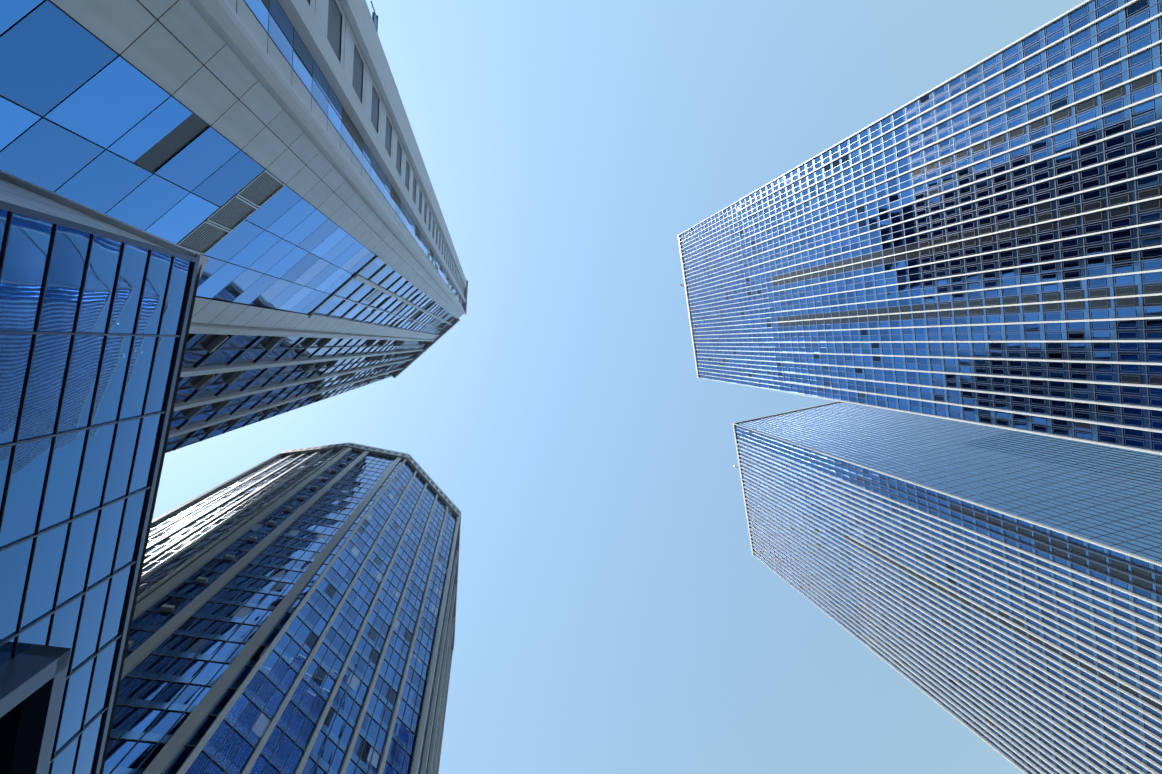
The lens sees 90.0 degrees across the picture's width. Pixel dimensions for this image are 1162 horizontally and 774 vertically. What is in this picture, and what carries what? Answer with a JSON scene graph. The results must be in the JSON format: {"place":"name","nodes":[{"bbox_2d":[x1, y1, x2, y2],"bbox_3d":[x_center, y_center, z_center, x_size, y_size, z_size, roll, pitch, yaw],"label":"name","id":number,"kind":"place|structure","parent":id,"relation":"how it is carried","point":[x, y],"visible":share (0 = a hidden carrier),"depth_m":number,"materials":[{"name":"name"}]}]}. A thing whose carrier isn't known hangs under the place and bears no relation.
{"place":"outdoors","nodes":[
{"label":"outdoors","id":0,"kind":"place"},
{"bbox_2d":[103,443,460,773],"bbox_3d":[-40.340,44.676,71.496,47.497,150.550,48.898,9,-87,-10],"label":"tower","id":1,"kind":"structure","parent":0,"point":[295,611],"depth_m":65.02,"materials":[{"name":"blue glass"}]},
{"bbox_2d":[152,0,1085,773],"label":"sky","id":2,"kind":"structure","parent":0,"point":[616,612],"materials":[{"name":"blue"}]},
{"label":"ground","id":3,"kind":"structure","parent":0,"visible":0},
{"bbox_2d":[0,170,208,773],"bbox_3d":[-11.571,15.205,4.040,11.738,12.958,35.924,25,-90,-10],"label":"building","id":4,"kind":"structure","parent":3,"relation":"on","point":[96,309],"depth_m":7.85,"materials":[{"name":"blue glass"}]},
{"bbox_2d":[0,0,467,452],"bbox_3d":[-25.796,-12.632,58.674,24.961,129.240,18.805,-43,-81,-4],"label":"tower","id":5,"kind":"structure","parent":3,"relation":"on","point":[265,157],"depth_m":18.24,"materials":[{"name":"blue glass"}]},
{"bbox_2d":[678,0,1161,454],"bbox_3d":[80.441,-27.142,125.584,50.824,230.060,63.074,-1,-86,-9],"label":"tower","id":6,"kind":"structure","parent":3,"relation":"on","point":[979,243],"depth_m":93.22,"materials":[{"name":"blue glass"}]},
{"bbox_2d":[732,401,1161,773],"bbox_3d":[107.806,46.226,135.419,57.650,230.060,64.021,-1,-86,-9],"label":"tower","id":7,"kind":"structure","parent":3,"relation":"on","point":[999,590],"depth_m":127.51,"materials":[{"name":"blue glass"}]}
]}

